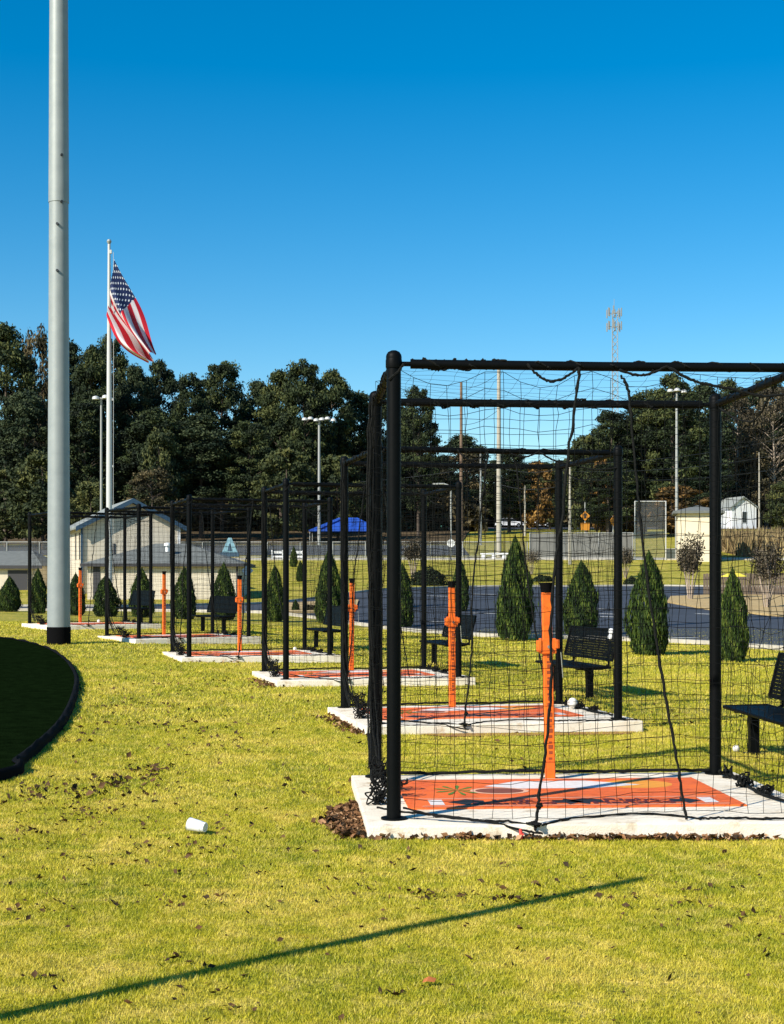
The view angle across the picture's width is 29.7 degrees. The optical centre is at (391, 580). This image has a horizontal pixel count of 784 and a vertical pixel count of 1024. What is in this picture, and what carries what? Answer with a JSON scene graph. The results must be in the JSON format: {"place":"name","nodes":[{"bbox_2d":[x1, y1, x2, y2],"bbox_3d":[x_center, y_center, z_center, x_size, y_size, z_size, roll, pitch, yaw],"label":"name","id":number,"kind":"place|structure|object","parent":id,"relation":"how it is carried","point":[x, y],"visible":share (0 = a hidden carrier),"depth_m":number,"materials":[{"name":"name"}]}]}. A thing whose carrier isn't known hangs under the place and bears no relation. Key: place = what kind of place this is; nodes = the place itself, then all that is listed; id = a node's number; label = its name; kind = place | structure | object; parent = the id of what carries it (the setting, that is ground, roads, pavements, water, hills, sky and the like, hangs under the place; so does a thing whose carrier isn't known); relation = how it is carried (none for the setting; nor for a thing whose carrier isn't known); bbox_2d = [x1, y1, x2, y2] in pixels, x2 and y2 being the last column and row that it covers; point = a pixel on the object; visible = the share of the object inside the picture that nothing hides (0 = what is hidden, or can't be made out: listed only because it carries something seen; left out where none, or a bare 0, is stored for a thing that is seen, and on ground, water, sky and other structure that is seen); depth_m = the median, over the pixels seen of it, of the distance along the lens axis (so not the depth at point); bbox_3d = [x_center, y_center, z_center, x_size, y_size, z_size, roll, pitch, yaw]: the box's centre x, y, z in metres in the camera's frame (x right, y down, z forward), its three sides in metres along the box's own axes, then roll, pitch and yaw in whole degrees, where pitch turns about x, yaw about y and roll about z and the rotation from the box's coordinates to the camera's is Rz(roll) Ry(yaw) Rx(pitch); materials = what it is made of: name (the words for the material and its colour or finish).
{"place":"outdoors","nodes":[
{"label":"outdoors","id":0,"kind":"place"},
{"bbox_2d":[0,545,468,554],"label":"court surface","id":1,"kind":"object","parent":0,"point":[44,551],"visible":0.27,"depth_m":141.76,"materials":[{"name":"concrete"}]},
{"bbox_2d":[1,529,468,543],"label":"forest floor","id":2,"kind":"structure","parent":0,"point":[255,537],"depth_m":162.13,"materials":[{"name":"brown plant"}]},
{"bbox_2d":[0,389,47,539],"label":"pine tree","id":3,"kind":"object","parent":2,"relation":"on","point":[30,408],"visible":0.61,"depth_m":156.75,"materials":[{"name":"green plant"}]},
{"bbox_2d":[18,323,47,490],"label":"broadleaf tree","id":4,"kind":"object","parent":2,"relation":"on","point":[39,341],"visible":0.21,"depth_m":177.62,"materials":[{"name":"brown plant"}]},
{"bbox_2d":[69,399,121,511],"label":"pine tree","id":5,"kind":"object","parent":2,"relation":"on","point":[88,429],"visible":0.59,"depth_m":158.45,"materials":[{"name":"green plant"}]},
{"bbox_2d":[89,334,132,500],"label":"pine tree","id":6,"kind":"object","parent":2,"relation":"on","point":[120,361],"visible":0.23,"depth_m":189.06,"materials":[{"name":"green plant"}]},
{"bbox_2d":[112,362,159,484],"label":"pine tree","id":7,"kind":"object","parent":2,"relation":"on","point":[136,380],"visible":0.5,"depth_m":176.82,"materials":[{"name":"green plant"}]},
{"bbox_2d":[112,406,194,500],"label":"pine tree","id":8,"kind":"object","parent":2,"relation":"on","point":[139,430],"visible":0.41,"depth_m":158.65,"materials":[{"name":"green plant"}]},
{"bbox_2d":[132,359,178,465],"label":"pine tree","id":9,"kind":"object","parent":2,"relation":"on","point":[159,370],"visible":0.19,"depth_m":187.12,"materials":[{"name":"green plant"}]},
{"bbox_2d":[133,426,184,519],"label":"broadleaf tree","id":10,"kind":"object","parent":2,"relation":"on","point":[163,438],"visible":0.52,"depth_m":150.95,"materials":[{"name":"green plant"}]},
{"bbox_2d":[169,372,213,506],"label":"pine tree","id":11,"kind":"object","parent":2,"relation":"on","point":[185,399],"visible":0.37,"depth_m":175.07,"materials":[{"name":"green plant"}]},
{"bbox_2d":[169,412,240,538],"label":"pine tree","id":12,"kind":"object","parent":2,"relation":"on","point":[191,427],"visible":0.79,"depth_m":160.36,"materials":[{"name":"green plant"}]},
{"bbox_2d":[194,360,253,530],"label":"pine tree","id":13,"kind":"object","parent":2,"relation":"on","point":[233,395],"visible":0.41,"depth_m":182.69,"materials":[{"name":"green plant"}]},
{"bbox_2d":[0,488,489,531],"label":"undergrowth","id":14,"kind":"object","parent":2,"relation":"on","point":[473,523],"visible":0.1,"depth_m":186.84,"materials":[{"name":"green plant"}]},
{"bbox_2d":[216,420,281,519],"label":"pine tree","id":15,"kind":"object","parent":2,"relation":"on","point":[260,442],"visible":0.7,"depth_m":160.29,"materials":[{"name":"green plant"}]},
{"bbox_2d":[234,378,281,480],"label":"pine tree","id":16,"kind":"object","parent":2,"relation":"on","point":[256,386],"visible":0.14,"depth_m":188.83,"materials":[{"name":"green plant"}]},
{"bbox_2d":[252,368,308,529],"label":"pine tree","id":17,"kind":"object","parent":2,"relation":"on","point":[268,399],"visible":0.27,"depth_m":174.48,"materials":[{"name":"green plant"}]},
{"bbox_2d":[245,447,322,537],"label":"broadleaf tree","id":18,"kind":"object","parent":2,"relation":"on","point":[279,460],"visible":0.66,"depth_m":154.66,"materials":[{"name":"green plant"}]},
{"bbox_2d":[268,358,338,498],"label":"pine tree","id":19,"kind":"object","parent":2,"relation":"on","point":[308,395],"visible":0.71,"depth_m":170.62,"materials":[{"name":"green plant"}]},
{"bbox_2d":[311,368,359,488],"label":"pine tree","id":20,"kind":"object","parent":2,"relation":"on","point":[339,392],"visible":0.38,"depth_m":178.61,"materials":[{"name":"green plant"}]},
{"bbox_2d":[313,454,365,539],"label":"broadleaf tree","id":21,"kind":"object","parent":2,"relation":"on","point":[329,462],"visible":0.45,"depth_m":157.21,"materials":[{"name":"green plant"}]},
{"bbox_2d":[338,390,386,518],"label":"pine tree","id":22,"kind":"object","parent":2,"relation":"on","point":[359,400],"visible":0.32,"depth_m":182.50,"materials":[{"name":"green plant"}]},
{"bbox_2d":[401,385,442,535],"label":"pine tree","id":23,"kind":"object","parent":2,"relation":"on","point":[425,439],"visible":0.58,"depth_m":166.86,"materials":[{"name":"green plant"}]},
{"bbox_2d":[438,453,495,529],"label":"broadleaf tree","id":24,"kind":"object","parent":2,"relation":"on","point":[469,455],"visible":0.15,"depth_m":198.58,"materials":[{"name":"green plant"}]},
{"bbox_2d":[0,529,783,1023],"bbox_3d":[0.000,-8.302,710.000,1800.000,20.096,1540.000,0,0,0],"label":"ground","id":25,"kind":"structure","parent":0,"point":[672,573],"depth_m":8.33,"materials":[{"name":"plant"}]},
{"bbox_2d":[0,575,22,611],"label":"arborvitae","id":26,"kind":"object","parent":25,"relation":"on","point":[10,599],"visible":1,"depth_m":60.26,"materials":[{"name":"green plant"}]},
{"bbox_2d":[0,469,40,546],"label":"broadleaf tree","id":27,"kind":"object","parent":25,"relation":"on","point":[5,535],"visible":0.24,"depth_m":144.49,"materials":[{"name":"green plant"}]},
{"bbox_2d":[0,321,42,530],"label":"pine tree","id":28,"kind":"object","parent":25,"relation":"on","point":[17,363],"visible":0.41,"depth_m":168.48,"materials":[{"name":"green plant"}]},
{"bbox_2d":[0,551,46,589],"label":"shelter","id":29,"kind":"object","parent":25,"relation":"on","point":[14,565],"visible":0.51,"depth_m":98.00,"materials":[{"name":"grey"}]},
{"bbox_2d":[0,449,77,548],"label":"broadleaf tree","id":30,"kind":"object","parent":25,"relation":"on","point":[32,498],"visible":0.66,"depth_m":140.00,"materials":[{"name":"green plant"}]},
{"bbox_2d":[31,568,46,613],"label":"arborvitae","id":31,"kind":"object","parent":25,"relation":"on","point":[39,597],"visible":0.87,"depth_m":57.00,"materials":[{"name":"green plant"}]},
{"bbox_2d":[0,637,78,781],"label":"turf circle","id":32,"kind":"object","parent":25,"relation":"on","point":[39,687],"visible":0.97,"depth_m":19.17,"materials":[{"name":"green plant"}]},
{"bbox_2d":[47,0,70,644],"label":"floodlight pole","id":33,"kind":"object","parent":25,"relation":"on","point":[58,588],"visible":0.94,"depth_m":32.41,"materials":[{"name":"grey metal"}]},
{"bbox_2d":[41,337,93,444],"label":"pine tree","id":34,"kind":"object","parent":25,"relation":"on","point":[73,355],"visible":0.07,"depth_m":184.11,"materials":[{"name":"green plant"}]},
{"bbox_2d":[22,622,160,629],"bbox_3d":[-8.269,1.365,40.619,3.130,0.350,2.480,0,0,-30],"label":"concrete pad","id":35,"kind":"object","parent":25,"relation":"on","point":[78,627],"visible":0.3,"depth_m":39.83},
{"bbox_2d":[28,511,158,626],"bbox_3d":[-8.248,-0.318,40.573,3.063,3.131,2.511,0,0,-30],"label":"batting cage","id":36,"kind":"object","parent":35,"relation":"on","point":[30,597],"visible":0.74,"depth_m":40.64,"materials":[{"name":"black metal"}]},
{"bbox_2d":[70,481,115,524],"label":"broadleaf tree","id":37,"kind":"object","parent":25,"relation":"on","point":[83,488],"visible":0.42,"depth_m":137.33,"materials":[{"name":"green plant"}]},
{"bbox_2d":[69,344,118,484],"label":"pine tree","id":38,"kind":"object","parent":25,"relation":"on","point":[89,373],"visible":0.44,"depth_m":170.94,"materials":[{"name":"green plant"}]},
{"bbox_2d":[92,577,122,616],"bbox_3d":[-10.126,0.553,52.374,1.139,1.562,1.090,0,0,27],"label":"arborvitae","id":39,"kind":"object","parent":25,"relation":"on","point":[101,607],"visible":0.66,"depth_m":52.15,"materials":[{"name":"green plant"}]},
{"bbox_2d":[106,239,113,582],"bbox_3d":[-10.290,-5.583,54.000,0.283,13.746,0.210,0,0,0],"label":"flagpole","id":40,"kind":"object","parent":25,"relation":"on","point":[109,465],"visible":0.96,"depth_m":53.94,"materials":[{"name":"metal"}]},
{"bbox_2d":[106,260,155,362],"bbox_3d":[-9.520,-9.816,53.813,1.744,3.767,1.377,0,0,0],"label":"flag","id":41,"kind":"object","parent":40,"relation":"attached to","point":[128,324],"visible":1,"depth_m":53.93,"materials":[{"name":"fabric"}]},
{"bbox_2d":[70,498,186,593],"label":"gabled building","id":42,"kind":"structure","parent":25,"relation":"on","point":[83,534],"depth_m":94.93,"materials":[{"name":"grey"}]},
{"bbox_2d":[123,466,182,520],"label":"broadleaf tree","id":43,"kind":"object","parent":25,"relation":"on","point":[160,476],"visible":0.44,"depth_m":145.59,"materials":[{"name":"green plant"}]},
{"bbox_2d":[80,543,255,598],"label":"hip roofed annex","id":44,"kind":"object","parent":25,"relation":"on","point":[164,555],"visible":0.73,"depth_m":88.00,"materials":[{"name":"grey"}]},
{"bbox_2d":[98,634,260,643],"bbox_3d":[-5.066,1.503,35.131,3.130,0.350,2.480,0,0,-31],"label":"concrete pad","id":45,"kind":"object","parent":25,"relation":"on","point":[250,640],"visible":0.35,"depth_m":34.23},
{"bbox_2d":[103,503,257,640],"bbox_3d":[-5.044,-0.181,35.086,3.063,3.131,2.511,0,0,-31],"label":"batting cage","id":46,"kind":"object","parent":45,"relation":"on","point":[123,632],"visible":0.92,"depth_m":34.98,"materials":[{"name":"black metal"}]},
{"bbox_2d":[168,566,196,618],"bbox_3d":[-6.983,0.433,49.379,1.034,1.838,1.068,0,0,-11],"label":"arborvitae","id":47,"kind":"object","parent":25,"relation":"on","point":[179,587],"visible":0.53,"depth_m":49.25,"materials":[{"name":"green plant"}]},
{"bbox_2d":[192,596,237,631],"bbox_3d":[-4.716,0.909,39.471,0.600,0.980,1.880,0,0,-31],"label":"park bench","id":48,"kind":"object","parent":25,"relation":"on","point":[223,606],"visible":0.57,"depth_m":39.49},
{"bbox_2d":[162,650,340,662],"bbox_3d":[-2.806,1.625,29.320,3.130,0.350,2.480,0,0,-17],"label":"concrete pad","id":49,"kind":"object","parent":25,"relation":"on","point":[316,658],"visible":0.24,"depth_m":28.32,"materials":[{"name":"concrete"}]},
{"bbox_2d":[168,495,339,659],"bbox_3d":[-2.796,-0.058,29.270,3.063,3.131,2.511,0,0,-17],"label":"batting cage","id":50,"kind":"object","parent":49,"relation":"on","point":[174,644],"visible":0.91,"depth_m":28.79,"materials":[{"name":"black metal"}]},
{"bbox_2d":[267,564,282,621],"bbox_3d":[-3.926,0.437,49.341,0.831,1.991,0.869,0,0,2],"label":"arborvitae","id":51,"kind":"object","parent":25,"relation":"on","point":[275,598],"visible":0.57,"depth_m":49.14,"materials":[{"name":"green plant"}]},
{"bbox_2d":[314,553,340,622],"bbox_3d":[-2.103,0.178,49.587,1.145,2.638,1.078,0,0,3],"label":"arborvitae","id":52,"kind":"object","parent":25,"relation":"on","point":[337,595],"visible":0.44,"depth_m":49.40,"materials":[{"name":"green plant"}]},
{"bbox_2d":[252,669,474,686],"bbox_3d":[-0.518,1.690,23.864,3.130,0.350,2.480,0,0,-14],"label":"concrete pad","id":53,"kind":"object","parent":25,"relation":"on","point":[292,682],"visible":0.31,"depth_m":22.82,"materials":[{"name":"concrete"}]},
{"bbox_2d":[280,669,434,677],"bbox_3d":[-0.620,1.507,23.983,2.350,0.016,1.440,0,0,-14],"label":"hitting mat","id":54,"kind":"object","parent":53,"relation":"on","point":[364,673],"visible":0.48,"depth_m":23.83,"materials":[{"name":"red"}]},
{"bbox_2d":[260,478,471,682],"bbox_3d":[-0.510,0.006,23.814,3.063,3.131,2.511,0,0,-14],"label":"batting cage","id":55,"kind":"object","parent":53,"relation":"on","point":[285,491],"visible":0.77,"depth_m":23.47,"materials":[{"name":"black metal"}]},
{"bbox_2d":[0,660,783,1020],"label":"fallen leaves","id":56,"kind":"object","parent":25,"relation":"on","point":[344,820],"visible":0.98,"depth_m":9.51,"materials":[{"name":"plant"}]},
{"bbox_2d":[19,608,783,650],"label":"kerb","id":57,"kind":"structure","parent":25,"relation":"on","point":[704,642],"depth_m":40.81,"materials":[{"name":"concrete"}]},
{"bbox_2d":[20,586,783,644],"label":"car park","id":58,"kind":"structure","parent":25,"relation":"on","point":[689,615],"depth_m":55.75,"materials":[{"name":"asphalt"}]},
{"bbox_2d":[401,563,414,625],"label":"arborvitae","id":59,"kind":"object","parent":25,"relation":"on","point":[409,603],"visible":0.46,"depth_m":46.87,"materials":[{"name":"green plant"}]},
{"bbox_2d":[419,614,476,663],"bbox_3d":[1.037,1.130,27.900,0.600,0.980,1.880,0,0,-14],"label":"park bench","id":60,"kind":"object","parent":25,"relation":"on","point":[469,636],"visible":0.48,"depth_m":27.62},
{"bbox_2d":[328,703,642,734],"bbox_3d":[0.995,1.732,17.275,3.130,0.350,2.480,0,0,-12],"label":"concrete pad","id":61,"kind":"object","parent":25,"relation":"on","point":[346,714],"visible":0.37,"depth_m":16.29,"materials":[{"name":"concrete"}]},
{"bbox_2d":[362,705,583,719],"bbox_3d":[0.898,1.549,17.397,2.350,0.016,1.440,0,0,-12],"label":"hitting mat","id":62,"kind":"object","parent":61,"relation":"on","point":[446,714],"visible":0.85,"depth_m":17.26,"materials":[{"name":"orange"}]},
{"bbox_2d":[445,581,461,706],"bbox_3d":[0.751,0.782,18.115,0.202,1.547,0.155,0,0,-12],"label":"batting tee","id":63,"kind":"object","parent":62,"relation":"on","point":[452,659],"visible":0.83,"depth_m":18.09,"materials":[{"name":"orange rubber"}]},
{"bbox_2d":[337,443,634,729],"bbox_3d":[1.001,0.048,17.225,3.063,3.131,2.511,0,0,-12],"label":"batting cage","id":64,"kind":"object","parent":61,"relation":"on","point":[348,697],"visible":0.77,"depth_m":17.26,"materials":[{"name":"black metal"}]},
{"bbox_2d":[496,370,501,556],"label":"utility pole","id":65,"kind":"object","parent":25,"relation":"on","point":[498,519],"visible":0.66,"depth_m":131.84,"materials":[{"name":"concrete"}]},
{"bbox_2d":[478,454,541,531],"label":"pine tree","id":66,"kind":"object","parent":25,"relation":"on","point":[492,491],"visible":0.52,"depth_m":178.75,"materials":[{"name":"green plant"}]},
{"bbox_2d":[492,533,538,640],"bbox_3d":[3.269,0.208,39.084,1.231,2.922,1.159,0,0,12],"label":"arborvitae","id":67,"kind":"object","parent":25,"relation":"on","point":[517,553],"visible":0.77,"depth_m":38.83,"materials":[{"name":"green plant"}]},
{"bbox_2d":[518,461,554,530],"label":"broadleaf tree","id":68,"kind":"object","parent":25,"relation":"on","point":[545,499],"visible":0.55,"depth_m":194.94,"materials":[{"name":"orange plant"}]},
{"bbox_2d":[351,772,783,838],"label":"concrete pad","id":69,"kind":"object","parent":25,"relation":"on","point":[375,824],"visible":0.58,"depth_m":9.72,"materials":[{"name":"concrete"}]},
{"bbox_2d":[364,350,783,834],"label":"batting cage","id":70,"kind":"object","parent":69,"relation":"on","point":[392,784],"visible":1,"depth_m":10.37,"materials":[{"name":"black"}]},
{"bbox_2d":[401,777,746,809],"bbox_3d":[1.239,1.558,10.886,2.350,0.016,1.440,0,0,-4],"label":"hitting mat","id":71,"kind":"object","parent":69,"relation":"on","point":[466,795],"visible":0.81,"depth_m":10.76,"materials":[{"name":"orange rubber"}]},
{"bbox_2d":[536,582,562,777],"bbox_3d":[1.243,0.791,11.621,0.202,1.547,0.155,-1,0,-4],"label":"batting tee","id":72,"kind":"object","parent":71,"relation":"on","point":[546,608],"visible":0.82,"depth_m":11.60,"materials":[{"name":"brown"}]},
{"bbox_2d":[535,625,613,698],"bbox_3d":[2.668,1.172,21.456,0.600,0.980,1.880,0,0,-14],"label":"park bench","id":73,"kind":"object","parent":25,"relation":"on","point":[593,650],"visible":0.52,"depth_m":21.36,"materials":[{"name":"metal"}]},
{"bbox_2d":[529,532,633,557],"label":"court screen","id":74,"kind":"object","parent":25,"relation":"on","point":[544,548],"visible":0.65,"depth_m":130.97,"materials":[{"name":"grey paint"}]},
{"bbox_2d":[563,559,601,634],"bbox_3d":[5.383,0.513,41.836,1.256,2.257,1.202,0,0,-29],"label":"arborvitae","id":75,"kind":"object","parent":25,"relation":"on","point":[583,594],"visible":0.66,"depth_m":41.58,"materials":[{"name":"green plant"}]},
{"bbox_2d":[563,433,609,533],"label":"broadleaf tree","id":76,"kind":"object","parent":25,"relation":"on","point":[588,440],"visible":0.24,"depth_m":171.19,"materials":[{"name":"green plant"}]},
{"bbox_2d":[572,463,639,533],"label":"pine tree","id":77,"kind":"object","parent":25,"relation":"on","point":[630,485],"visible":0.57,"depth_m":162.83,"materials":[{"name":"green plant"}]},
{"bbox_2d":[581,410,640,531],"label":"pine tree","id":78,"kind":"object","parent":25,"relation":"on","point":[615,432],"visible":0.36,"depth_m":176.70,"materials":[{"name":"green plant"}]},
{"bbox_2d":[488,524,769,527],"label":"roadside verge","id":79,"kind":"structure","parent":25,"relation":"on","point":[591,527],"depth_m":238.70,"materials":[{"name":"green plant"}]},
{"bbox_2d":[438,434,490,497],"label":"pine tree","id":80,"kind":"object","parent":79,"relation":"on","point":[467,441],"visible":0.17,"depth_m":238.72,"materials":[{"name":"green plant"}]},
{"bbox_2d":[706,378,756,496],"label":"pine tree","id":81,"kind":"object","parent":79,"relation":"on","point":[727,382],"visible":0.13,"depth_m":236.58,"materials":[{"name":"green plant"}]},
{"bbox_2d":[733,376,783,526],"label":"pine tree","id":82,"kind":"object","parent":79,"relation":"on","point":[754,402],"visible":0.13,"depth_m":239.53,"materials":[{"name":"green plant"}]},
{"bbox_2d":[615,389,674,531],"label":"pine tree","id":83,"kind":"object","parent":25,"relation":"on","point":[637,426],"visible":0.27,"depth_m":178.31,"materials":[{"name":"green plant"}]},
{"bbox_2d":[622,550,670,655],"bbox_3d":[5.619,0.512,32.571,1.161,2.413,1.199,0,0,-11],"label":"arborvitae","id":84,"kind":"object","parent":25,"relation":"on","point":[635,633],"visible":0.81,"depth_m":32.43,"materials":[{"name":"green plant"}]},
{"bbox_2d":[635,372,708,533],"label":"pine tree","id":85,"kind":"object","parent":25,"relation":"on","point":[693,470],"visible":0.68,"depth_m":174.76,"materials":[{"name":"green plant"}]},
{"bbox_2d":[643,484,708,533],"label":"broadleaf tree","id":86,"kind":"object","parent":25,"relation":"on","point":[683,489],"visible":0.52,"depth_m":168.40,"materials":[{"name":"green plant"}]},
{"bbox_2d":[672,505,724,561],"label":"concession stand","id":87,"kind":"object","parent":25,"relation":"on","point":[692,513],"visible":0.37,"depth_m":125.80,"materials":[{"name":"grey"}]},
{"bbox_2d":[674,382,737,491],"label":"pine tree","id":88,"kind":"object","parent":25,"relation":"on","point":[727,437],"visible":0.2,"depth_m":222.23,"materials":[{"name":"green plant"}]},
{"bbox_2d":[686,463,734,506],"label":"pine tree","id":89,"kind":"object","parent":25,"relation":"on","point":[703,482],"visible":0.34,"depth_m":219.87,"materials":[{"name":"green plant"}]},
{"bbox_2d":[667,594,783,616],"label":"straw bed","id":90,"kind":"object","parent":25,"relation":"on","point":[704,601],"visible":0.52,"depth_m":66.23,"materials":[{"name":"plant"}]},
{"bbox_2d":[674,531,705,598],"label":"crape myrtle","id":91,"kind":"object","parent":90,"relation":"on","point":[692,558],"visible":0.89,"depth_m":70.86,"materials":[{"name":"brown plant"}]},
{"bbox_2d":[745,533,783,606],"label":"crape myrtle","id":92,"kind":"object","parent":90,"relation":"on","point":[762,560],"visible":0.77,"depth_m":60.98,"materials":[{"name":"brown plant"}]},
{"bbox_2d":[721,566,751,661],"bbox_3d":[7.030,0.715,30.510,0.784,2.038,0.832,0,0,1],"label":"arborvitae","id":93,"kind":"object","parent":25,"relation":"on","point":[725,606],"visible":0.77,"depth_m":30.31,"materials":[{"name":"green plant"}]},
{"bbox_2d":[721,496,757,528],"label":"white house","id":94,"kind":"structure","parent":25,"relation":"on","point":[741,502],"depth_m":215.65,"materials":[{"name":"wood"}]},
{"bbox_2d":[708,397,772,499],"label":"tree","id":95,"kind":"object","parent":25,"relation":"on","point":[739,406],"visible":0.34,"depth_m":230.16,"materials":[{"name":"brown plant"}]},
{"bbox_2d":[703,573,783,594],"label":"fence","id":96,"kind":"object","parent":25,"relation":"on","point":[746,586],"visible":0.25,"depth_m":77.82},
{"bbox_2d":[722,448,780,518],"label":"broadleaf tree","id":97,"kind":"object","parent":25,"relation":"on","point":[764,473],"visible":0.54,"depth_m":227.75,"materials":[{"name":"green plant"}]},
{"bbox_2d":[722,652,783,754],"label":"park bench","id":98,"kind":"object","parent":25,"relation":"on","point":[756,713],"visible":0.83,"depth_m":14.39,"materials":[{"name":"metal"}]},
{"bbox_2d":[735,385,783,524],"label":"pine tree","id":99,"kind":"object","parent":25,"relation":"on","point":[775,415],"visible":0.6,"depth_m":229.24,"materials":[{"name":"green plant"}]},
{"bbox_2d":[763,481,783,529],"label":"broadleaf tree","id":100,"kind":"object","parent":25,"relation":"on","point":[772,508],"visible":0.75,"depth_m":164.21,"materials":[{"name":"green plant"}]},
{"bbox_2d":[0,0,783,482],"label":"sky","id":101,"kind":"structure","parent":0,"point":[342,185],"materials":[{"name":"blue"}]},
{"bbox_2d":[721,525,783,556],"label":"dry grass","id":102,"kind":"structure","parent":0,"point":[743,541],"depth_m":134.86,"materials":[{"name":"plant"}]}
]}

